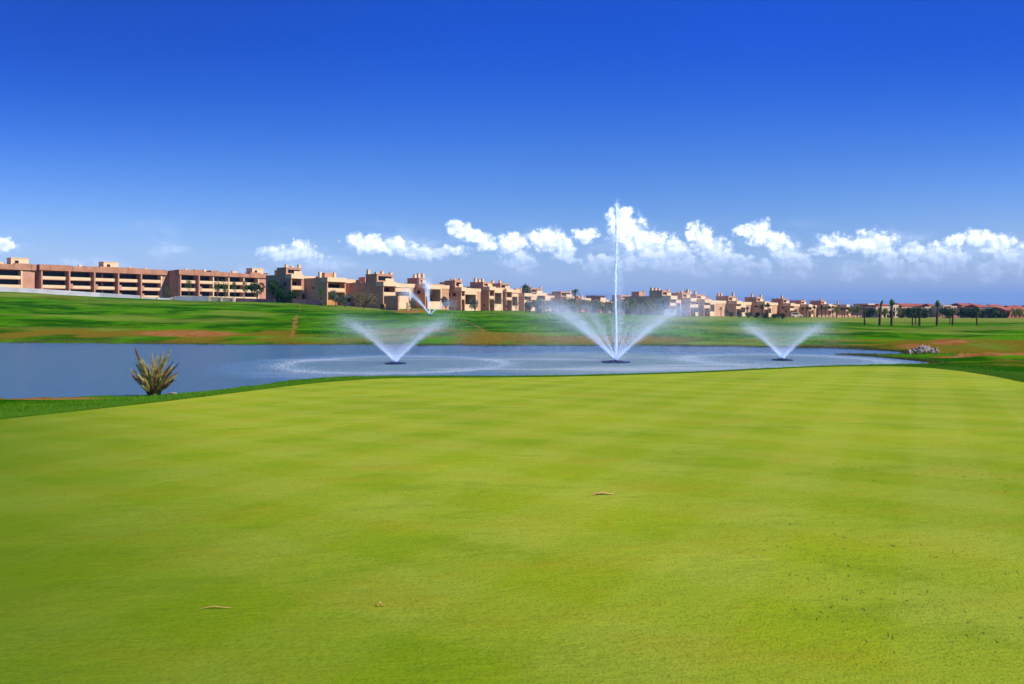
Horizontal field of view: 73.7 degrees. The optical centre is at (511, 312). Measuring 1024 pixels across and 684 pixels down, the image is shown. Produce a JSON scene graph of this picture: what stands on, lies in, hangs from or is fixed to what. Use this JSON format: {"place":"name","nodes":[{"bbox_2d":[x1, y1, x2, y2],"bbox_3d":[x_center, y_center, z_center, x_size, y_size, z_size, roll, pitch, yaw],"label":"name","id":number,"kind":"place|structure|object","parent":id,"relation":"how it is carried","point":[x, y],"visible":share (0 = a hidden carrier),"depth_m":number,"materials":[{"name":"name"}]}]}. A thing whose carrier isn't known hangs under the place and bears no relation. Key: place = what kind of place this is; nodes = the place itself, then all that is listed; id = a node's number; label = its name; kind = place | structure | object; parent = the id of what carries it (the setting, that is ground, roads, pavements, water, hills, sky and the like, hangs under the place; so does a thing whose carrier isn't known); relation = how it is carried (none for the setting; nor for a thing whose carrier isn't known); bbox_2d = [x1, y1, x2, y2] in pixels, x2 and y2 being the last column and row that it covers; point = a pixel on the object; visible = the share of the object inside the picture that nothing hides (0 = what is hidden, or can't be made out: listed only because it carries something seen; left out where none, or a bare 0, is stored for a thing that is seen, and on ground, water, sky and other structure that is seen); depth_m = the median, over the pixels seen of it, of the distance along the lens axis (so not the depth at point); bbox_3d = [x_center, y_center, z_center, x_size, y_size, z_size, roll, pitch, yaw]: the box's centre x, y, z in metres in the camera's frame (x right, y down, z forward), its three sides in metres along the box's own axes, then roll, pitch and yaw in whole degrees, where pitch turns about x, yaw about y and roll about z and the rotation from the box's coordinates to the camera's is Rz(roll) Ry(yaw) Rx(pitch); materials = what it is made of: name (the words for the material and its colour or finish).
{"place":"outdoors","nodes":[
{"label":"outdoors","id":0,"kind":"place"},
{"bbox_2d":[0,343,927,398],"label":"pond water","id":1,"kind":"structure","parent":0,"point":[37,370],"depth_m":40.84,"materials":[{"name":"blue liquid"}]},
{"bbox_2d":[385,361,405,364],"bbox_3d":[-6.403,0.803,39.226,15.866,4.295,15.335,0,0,-34],"label":"fountain","id":2,"kind":"object","parent":1,"relation":"on","point":[393,363],"visible":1,"depth_m":38.59,"materials":[{"name":"blue plastic"}]},
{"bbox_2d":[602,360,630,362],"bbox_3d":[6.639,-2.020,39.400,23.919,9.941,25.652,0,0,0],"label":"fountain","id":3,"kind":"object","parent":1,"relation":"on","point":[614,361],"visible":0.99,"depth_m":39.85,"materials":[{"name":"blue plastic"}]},
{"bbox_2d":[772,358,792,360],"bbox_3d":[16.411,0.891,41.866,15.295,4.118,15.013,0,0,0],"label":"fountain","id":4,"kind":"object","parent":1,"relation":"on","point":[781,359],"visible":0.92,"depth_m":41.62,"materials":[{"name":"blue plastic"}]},
{"bbox_2d":[0,292,1023,410],"bbox_3d":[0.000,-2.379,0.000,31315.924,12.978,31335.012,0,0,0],"label":"ground","id":5,"kind":"structure","parent":0,"point":[992,343],"depth_m":89.52,"materials":[{"name":"green plant"}]},
{"bbox_2d":[0,257,35,288],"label":"apartment building","id":6,"kind":"structure","parent":5,"relation":"on","point":[17,272],"depth_m":211.36,"materials":[{"name":"concrete"}]},
{"bbox_2d":[0,270,17,275],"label":"window","id":7,"kind":"structure","parent":6,"relation":"in","point":[11,273],"depth_m":211.03,"materials":[{"name":"black glass"}]},
{"bbox_2d":[0,279,17,284],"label":"window","id":8,"kind":"structure","parent":6,"relation":"in","point":[10,282],"depth_m":211.03,"materials":[{"name":"black glass"}]},
{"bbox_2d":[0,287,139,298],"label":"boundary wall","id":9,"kind":"structure","parent":5,"relation":"on","point":[46,291],"depth_m":197.85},
{"bbox_2d":[35,261,168,297],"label":"apartment building","id":10,"kind":"structure","parent":5,"relation":"on","point":[108,277],"depth_m":230.10,"materials":[{"name":"concrete"}]},
{"bbox_2d":[43,271,63,276],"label":"window","id":11,"kind":"structure","parent":10,"relation":"in","point":[58,274],"depth_m":220.14,"materials":[{"name":"black glass"}]},
{"bbox_2d":[43,280,63,284],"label":"window","id":12,"kind":"structure","parent":10,"relation":"in","point":[45,282],"depth_m":219.71,"materials":[{"name":"black glass"}]},
{"bbox_2d":[70,273,88,277],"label":"window","id":13,"kind":"structure","parent":10,"relation":"in","point":[86,275],"depth_m":225.80,"materials":[{"name":"black glass"}]},
{"bbox_2d":[70,281,88,285],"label":"window","id":14,"kind":"structure","parent":10,"relation":"in","point":[75,283],"depth_m":225.80,"materials":[{"name":"black glass"}]},
{"bbox_2d":[96,274,112,277],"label":"window","id":15,"kind":"structure","parent":10,"relation":"in","point":[97,275],"depth_m":231.49,"materials":[{"name":"black glass"}]},
{"bbox_2d":[96,282,112,286],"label":"window","id":16,"kind":"structure","parent":10,"relation":"in","point":[109,284],"depth_m":231.72,"materials":[{"name":"black glass"}]},
{"bbox_2d":[96,290,112,293],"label":"window","id":17,"kind":"structure","parent":10,"relation":"in","point":[97,291],"depth_m":231.49,"materials":[{"name":"black glass"}]},
{"bbox_2d":[119,274,135,278],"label":"window","id":18,"kind":"structure","parent":10,"relation":"in","point":[120,276],"depth_m":236.75,"materials":[{"name":"black glass"}]},
{"bbox_2d":[119,282,135,286],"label":"window","id":19,"kind":"structure","parent":10,"relation":"in","point":[123,284],"depth_m":236.86,"materials":[{"name":"black glass"}]},
{"bbox_2d":[119,290,135,294],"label":"window","id":20,"kind":"structure","parent":10,"relation":"in","point":[123,292],"depth_m":236.98,"materials":[{"name":"black glass"}]},
{"bbox_2d":[142,275,156,279],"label":"window","id":21,"kind":"structure","parent":10,"relation":"in","point":[144,277],"depth_m":242.13,"materials":[{"name":"black glass"}]},
{"bbox_2d":[142,283,156,287],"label":"window","id":22,"kind":"structure","parent":10,"relation":"in","point":[147,285],"depth_m":242.25,"materials":[{"name":"black glass"}]},
{"bbox_2d":[142,291,156,295],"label":"window","id":23,"kind":"structure","parent":10,"relation":"in","point":[153,293],"depth_m":242.48,"materials":[{"name":"black glass"}]},
{"bbox_2d":[128,348,178,395],"bbox_3d":[-12.150,2.079,23.404,1.756,1.897,0.809,0,0,0],"label":"dwarf palm","id":24,"kind":"object","parent":5,"relation":"on","point":[155,380],"visible":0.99,"depth_m":23.25,"materials":[{"name":"green plant"}]},
{"bbox_2d":[140,296,172,299],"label":"boundary wall","id":25,"kind":"structure","parent":5,"relation":"on","point":[143,297],"depth_m":207.72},
{"bbox_2d":[185,279,192,292],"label":"young tree","id":26,"kind":"object","parent":5,"relation":"on","point":[188,284],"visible":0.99,"depth_m":206.97,"materials":[{"name":"green plant"}]},
{"bbox_2d":[174,296,208,300],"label":"boundary wall","id":27,"kind":"structure","parent":5,"relation":"on","point":[194,298],"depth_m":204.80,"materials":[{"name":"grey concrete"}]},
{"bbox_2d":[168,268,267,300],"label":"apartment building","id":28,"kind":"structure","parent":5,"relation":"on","point":[203,281],"depth_m":248.97,"materials":[{"name":"paint"}]},
{"bbox_2d":[181,276,192,279],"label":"window","id":29,"kind":"structure","parent":28,"relation":"in","point":[182,277],"depth_m":243.43,"materials":[{"name":"black glass"}]},
{"bbox_2d":[181,291,192,295],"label":"window","id":30,"kind":"structure","parent":28,"relation":"in","point":[183,293],"depth_m":243.43,"materials":[{"name":"black glass"}]},
{"bbox_2d":[209,296,234,301],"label":"boundary wall","id":31,"kind":"structure","parent":5,"relation":"on","point":[221,299],"depth_m":201.70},
{"bbox_2d":[221,280,228,294],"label":"young tree","id":32,"kind":"object","parent":5,"relation":"on","point":[224,288],"visible":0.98,"depth_m":206.87,"materials":[{"name":"green plant"}]},
{"bbox_2d":[236,298,274,301],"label":"slatted fence","id":33,"kind":"object","parent":5,"relation":"on","point":[252,300],"visible":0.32,"depth_m":199.06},
{"bbox_2d":[248,282,264,298],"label":"round tree","id":34,"kind":"object","parent":5,"relation":"on","point":[254,287],"visible":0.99,"depth_m":203.75,"materials":[{"name":"green plant"}]},
{"bbox_2d":[268,279,281,298],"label":"round tree","id":35,"kind":"object","parent":5,"relation":"on","point":[273,286],"visible":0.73,"depth_m":199.08,"materials":[{"name":"green plant"}]},
{"bbox_2d":[274,287,286,302],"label":"round bush","id":36,"kind":"object","parent":5,"relation":"on","point":[280,294],"visible":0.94,"depth_m":190.99,"materials":[{"name":"green plant"}]},
{"bbox_2d":[266,264,317,302],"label":"villa","id":37,"kind":"object","parent":5,"relation":"on","point":[289,278],"visible":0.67,"depth_m":202.61,"materials":[{"name":"beige paint"}]},
{"bbox_2d":[284,290,299,302],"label":"round bush","id":38,"kind":"object","parent":5,"relation":"on","point":[290,296],"visible":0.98,"depth_m":190.66,"materials":[{"name":"green plant"}]},
{"bbox_2d":[292,299,321,304],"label":"slatted fence","id":39,"kind":"object","parent":5,"relation":"on","point":[309,301],"visible":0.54,"depth_m":188.97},
{"bbox_2d":[304,272,358,305],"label":"villa","id":40,"kind":"object","parent":5,"relation":"on","point":[327,282],"visible":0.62,"depth_m":200.33,"materials":[{"name":"beige paint"}]},
{"bbox_2d":[328,297,338,304],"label":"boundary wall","id":41,"kind":"structure","parent":40,"relation":"in","point":[330,302],"depth_m":200.19,"materials":[{"name":"paint"}]},
{"bbox_2d":[328,284,338,291],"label":"window","id":42,"kind":"structure","parent":40,"relation":"in","point":[329,285],"depth_m":200.73,"materials":[{"name":"black glass"}]},
{"bbox_2d":[330,289,339,306],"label":"olive tree","id":43,"kind":"object","parent":5,"relation":"on","point":[334,296],"visible":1,"depth_m":185.45,"materials":[{"name":"green plant"}]},
{"bbox_2d":[340,294,349,306],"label":"olive tree","id":44,"kind":"object","parent":5,"relation":"on","point":[343,300],"visible":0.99,"depth_m":183.46,"materials":[{"name":"green plant"}]},
{"bbox_2d":[350,291,377,308],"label":"leafless shrub","id":45,"kind":"object","parent":5,"relation":"on","point":[361,295],"visible":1,"depth_m":181.24,"materials":[{"name":"brown plant"}]},
{"bbox_2d":[350,270,415,308],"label":"villa","id":46,"kind":"object","parent":5,"relation":"on","point":[381,286],"visible":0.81,"depth_m":198.82,"materials":[{"name":"beige paint"}]},
{"bbox_2d":[386,296,408,310],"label":"garden pavilion","id":47,"kind":"structure","parent":5,"relation":"on","point":[392,302],"depth_m":185.76,"materials":[{"name":"beige paint"}]},
{"bbox_2d":[404,273,448,309],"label":"villa","id":48,"kind":"object","parent":5,"relation":"on","point":[428,296],"visible":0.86,"depth_m":211.72,"materials":[{"name":"beige paint"}]},
{"bbox_2d":[440,296,451,307],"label":"round tree","id":49,"kind":"object","parent":5,"relation":"on","point":[445,302],"visible":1,"depth_m":177.58,"materials":[{"name":"green plant"}]},
{"bbox_2d":[439,278,480,310],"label":"villa","id":50,"kind":"object","parent":5,"relation":"on","point":[460,295],"visible":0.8,"depth_m":225.16,"materials":[{"name":"beige paint"}]},
{"bbox_2d":[469,299,477,312],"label":"olive tree","id":51,"kind":"object","parent":5,"relation":"on","point":[474,304],"visible":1,"depth_m":179.97,"materials":[{"name":"green plant"}]},
{"bbox_2d":[466,278,504,310],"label":"villa","id":52,"kind":"object","parent":5,"relation":"on","point":[489,291],"visible":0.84,"depth_m":241.12,"materials":[{"name":"beige paint"}]},
{"bbox_2d":[0,335,1006,365],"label":"shore grass","id":53,"kind":"structure","parent":5,"relation":"on","point":[904,352],"depth_m":60.32,"materials":[{"name":"green plant"}]},
{"bbox_2d":[491,280,518,310],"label":"villa","id":54,"kind":"object","parent":5,"relation":"on","point":[510,295],"visible":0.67,"depth_m":254.42,"materials":[{"name":"beige paint"}]},
{"bbox_2d":[0,366,1023,683],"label":"putting green","id":55,"kind":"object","parent":5,"relation":"on","point":[854,524],"visible":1,"depth_m":5.44,"materials":[{"name":"green plant"}]},
{"bbox_2d":[0,360,1023,419],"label":"rough grass","id":56,"kind":"structure","parent":5,"relation":"on","point":[20,411],"depth_m":21.85,"materials":[{"name":"green plant"}]},
{"bbox_2d":[513,288,536,310],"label":"villa","id":57,"kind":"object","parent":5,"relation":"on","point":[523,298],"visible":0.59,"depth_m":263.85,"materials":[{"name":"beige paint"}]},
{"bbox_2d":[521,284,530,292],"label":"palm tree","id":58,"kind":"object","parent":5,"relation":"on","point":[525,287],"visible":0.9,"depth_m":299.40,"materials":[{"name":"green plant"}]},
{"bbox_2d":[524,299,532,312],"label":"olive tree","id":59,"kind":"object","parent":5,"relation":"on","point":[529,304],"visible":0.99,"depth_m":195.96,"materials":[{"name":"green plant"}]},
{"bbox_2d":[522,286,554,310],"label":"villa","id":60,"kind":"object","parent":5,"relation":"on","point":[539,292],"visible":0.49,"depth_m":305.87,"materials":[{"name":"beige paint"}]},
{"bbox_2d":[540,298,549,309],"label":"belt tree","id":61,"kind":"object","parent":5,"relation":"on","point":[544,306],"visible":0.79,"depth_m":200.96,"materials":[{"name":"green plant"}]},
{"bbox_2d":[552,290,573,311],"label":"villa","id":62,"kind":"object","parent":5,"relation":"on","point":[560,295],"visible":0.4,"depth_m":315.43,"materials":[{"name":"beige paint"}]},
{"bbox_2d":[571,288,580,311],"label":"palm tree","id":63,"kind":"object","parent":5,"relation":"on","point":[575,291],"visible":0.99,"depth_m":304.72,"materials":[{"name":"green plant"}]},
{"bbox_2d":[573,295,590,311],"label":"villa","id":64,"kind":"object","parent":5,"relation":"on","point":[579,298],"visible":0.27,"depth_m":319.63,"materials":[{"name":"beige paint"}]},
{"bbox_2d":[581,300,591,312],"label":"belt tree","id":65,"kind":"object","parent":5,"relation":"on","point":[585,303],"visible":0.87,"depth_m":201.67,"materials":[{"name":"green plant"}]},
{"bbox_2d":[591,298,599,309],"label":"belt tree","id":66,"kind":"object","parent":5,"relation":"on","point":[597,305],"visible":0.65,"depth_m":207.90,"materials":[{"name":"green plant"}]},
{"bbox_2d":[586,295,613,312],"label":"villa","id":67,"kind":"object","parent":5,"relation":"on","point":[602,299],"visible":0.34,"depth_m":324.08,"materials":[{"name":"beige paint"}]},
{"bbox_2d":[610,294,629,312],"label":"villa","id":68,"kind":"object","parent":5,"relation":"on","point":[615,298],"visible":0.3,"depth_m":333.61,"materials":[{"name":"beige paint"}]},
{"bbox_2d":[621,299,632,314],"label":"belt tree","id":69,"kind":"object","parent":5,"relation":"on","point":[626,306],"visible":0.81,"depth_m":199.75,"materials":[{"name":"green plant"}]},
{"bbox_2d":[638,302,644,314],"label":"belt tree","id":70,"kind":"object","parent":5,"relation":"on","point":[640,308],"visible":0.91,"depth_m":205.72,"materials":[{"name":"green plant"}]},
{"bbox_2d":[646,300,655,314],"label":"belt tree","id":71,"kind":"object","parent":5,"relation":"on","point":[651,308],"visible":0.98,"depth_m":201.68,"materials":[{"name":"green plant"}]},
{"bbox_2d":[625,288,680,314],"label":"villa","id":72,"kind":"object","parent":5,"relation":"on","point":[665,297],"visible":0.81,"depth_m":236.48,"materials":[{"name":"beige paint"}]},
{"bbox_2d":[664,309,687,316],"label":"garden wall","id":73,"kind":"structure","parent":5,"relation":"on","point":[674,312],"depth_m":213.85,"materials":[{"name":"white paint"}]},
{"bbox_2d":[671,289,698,315],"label":"villa","id":74,"kind":"object","parent":5,"relation":"on","point":[689,304],"visible":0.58,"depth_m":240.90,"materials":[{"name":"beige paint"}]},
{"bbox_2d":[684,291,725,315],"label":"villa","id":75,"kind":"object","parent":5,"relation":"on","point":[712,306],"visible":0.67,"depth_m":248.14,"materials":[{"name":"beige paint"}]},
{"bbox_2d":[705,293,751,315],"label":"villa","id":76,"kind":"object","parent":5,"relation":"on","point":[733,305],"visible":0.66,"depth_m":265.95,"materials":[{"name":"beige paint"}]},
{"bbox_2d":[735,294,777,316],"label":"villa","id":77,"kind":"object","parent":5,"relation":"on","point":[757,302],"visible":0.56,"depth_m":283.71,"materials":[{"name":"beige paint"}]},
{"bbox_2d":[763,295,799,316],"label":"villa","id":78,"kind":"object","parent":5,"relation":"on","point":[783,304],"visible":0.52,"depth_m":302.80,"materials":[{"name":"beige paint"}]},
{"bbox_2d":[789,313,802,316],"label":"parked van","id":79,"kind":"object","parent":5,"relation":"on","point":[795,315],"visible":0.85,"depth_m":261.17,"materials":[{"name":"white metal"}]},
{"bbox_2d":[790,299,816,316],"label":"villa","id":80,"kind":"object","parent":5,"relation":"on","point":[802,303],"visible":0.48,"depth_m":321.36,"materials":[{"name":"beige paint"}]},
{"bbox_2d":[811,299,836,314],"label":"villa","id":81,"kind":"object","parent":5,"relation":"on","point":[819,303],"visible":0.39,"depth_m":340.86,"materials":[{"name":"beige paint"}]},
{"bbox_2d":[809,301,850,314],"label":"villa","id":82,"kind":"object","parent":5,"relation":"on","point":[841,307],"visible":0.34,"depth_m":363.70,"materials":[{"name":"beige paint"}]},
{"bbox_2d":[818,315,867,317],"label":"garden wall","id":83,"kind":"structure","parent":5,"relation":"on","point":[852,316],"depth_m":305.10,"materials":[{"name":"beige paint"}]},
{"bbox_2d":[853,304,874,314],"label":"village house","id":84,"kind":"structure","parent":5,"relation":"on","point":[858,305],"depth_m":322.46,"materials":[{"name":"beige paint"}]},
{"bbox_2d":[865,308,872,317],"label":"round bush","id":85,"kind":"object","parent":5,"relation":"on","point":[870,315],"visible":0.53,"depth_m":297.10,"materials":[{"name":"green plant"}]},
{"bbox_2d":[861,305,889,317],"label":"village house","id":86,"kind":"structure","parent":5,"relation":"on","point":[875,307],"depth_m":306.78,"materials":[{"name":"beige paint"}]},
{"bbox_2d":[878,300,882,325],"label":"palm tree","id":87,"kind":"object","parent":5,"relation":"on","point":[879,317],"visible":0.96,"depth_m":157.90,"materials":[{"name":"green plant"}]},
{"bbox_2d":[889,299,894,325],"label":"palm tree","id":88,"kind":"object","parent":5,"relation":"on","point":[891,302],"visible":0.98,"depth_m":155.83,"materials":[{"name":"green plant"}]},
{"bbox_2d":[888,305,898,316],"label":"village house","id":89,"kind":"structure","parent":5,"relation":"on","point":[895,307],"depth_m":330.91,"materials":[{"name":"beige paint"}]},
{"bbox_2d":[895,303,914,315],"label":"village house","id":90,"kind":"structure","parent":5,"relation":"on","point":[904,305],"depth_m":382.78,"materials":[{"name":"red tile"}]},
{"bbox_2d":[917,307,921,325],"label":"palm tree","id":91,"kind":"object","parent":5,"relation":"on","point":[919,309],"visible":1,"depth_m":159.83,"materials":[{"name":"green plant"}]},
{"bbox_2d":[921,309,931,317],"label":"round bush","id":92,"kind":"object","parent":5,"relation":"on","point":[925,313],"visible":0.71,"depth_m":294.20,"materials":[{"name":"green plant"}]},
{"bbox_2d":[934,300,940,324],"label":"palm tree","id":93,"kind":"object","parent":5,"relation":"on","point":[937,303],"visible":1,"depth_m":163.84,"materials":[{"name":"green plant"}]},
{"bbox_2d":[929,305,951,316],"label":"village house","id":94,"kind":"structure","parent":5,"relation":"on","point":[933,309],"depth_m":329.79,"materials":[{"name":"beige paint"}]},
{"bbox_2d":[942,309,951,317],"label":"round bush","id":95,"kind":"object","parent":5,"relation":"on","point":[947,312],"visible":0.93,"depth_m":280.56,"materials":[{"name":"green plant"}]},
{"bbox_2d":[951,303,969,313],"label":"village house","id":96,"kind":"structure","parent":5,"relation":"on","point":[959,305],"depth_m":392.26,"materials":[{"name":"red tile"}]},
{"bbox_2d":[959,309,968,317],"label":"round bush","id":97,"kind":"object","parent":5,"relation":"on","point":[963,313],"visible":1,"depth_m":284.06,"materials":[{"name":"green plant"}]},
{"bbox_2d":[964,304,988,308],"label":"village house","id":98,"kind":"structure","parent":5,"relation":"on","point":[979,306],"depth_m":353.70,"materials":[{"name":"red tile"}]},
{"bbox_2d":[971,307,982,317],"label":"round bush","id":99,"kind":"object","parent":5,"relation":"on","point":[974,314],"visible":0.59,"depth_m":282.73,"materials":[{"name":"green plant"}]},
{"bbox_2d":[972,307,981,324],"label":"palm tree","id":100,"kind":"object","parent":5,"relation":"on","point":[977,311],"visible":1,"depth_m":154.91,"materials":[{"name":"green plant"}]},
{"bbox_2d":[986,307,1023,317],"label":"village house","id":101,"kind":"structure","parent":5,"relation":"on","point":[1003,309],"depth_m":303.76,"materials":[{"name":"red tile"}]},
{"bbox_2d":[0,0,1023,303],"label":"sky","id":102,"kind":"structure","parent":0,"point":[873,150],"materials":[{"name":"blue"}]},
{"bbox_2d":[548,293,1023,305],"bbox_3d":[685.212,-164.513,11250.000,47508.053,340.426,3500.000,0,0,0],"label":"mountains","id":103,"kind":"structure","parent":0,"point":[608,296],"depth_m":10739.03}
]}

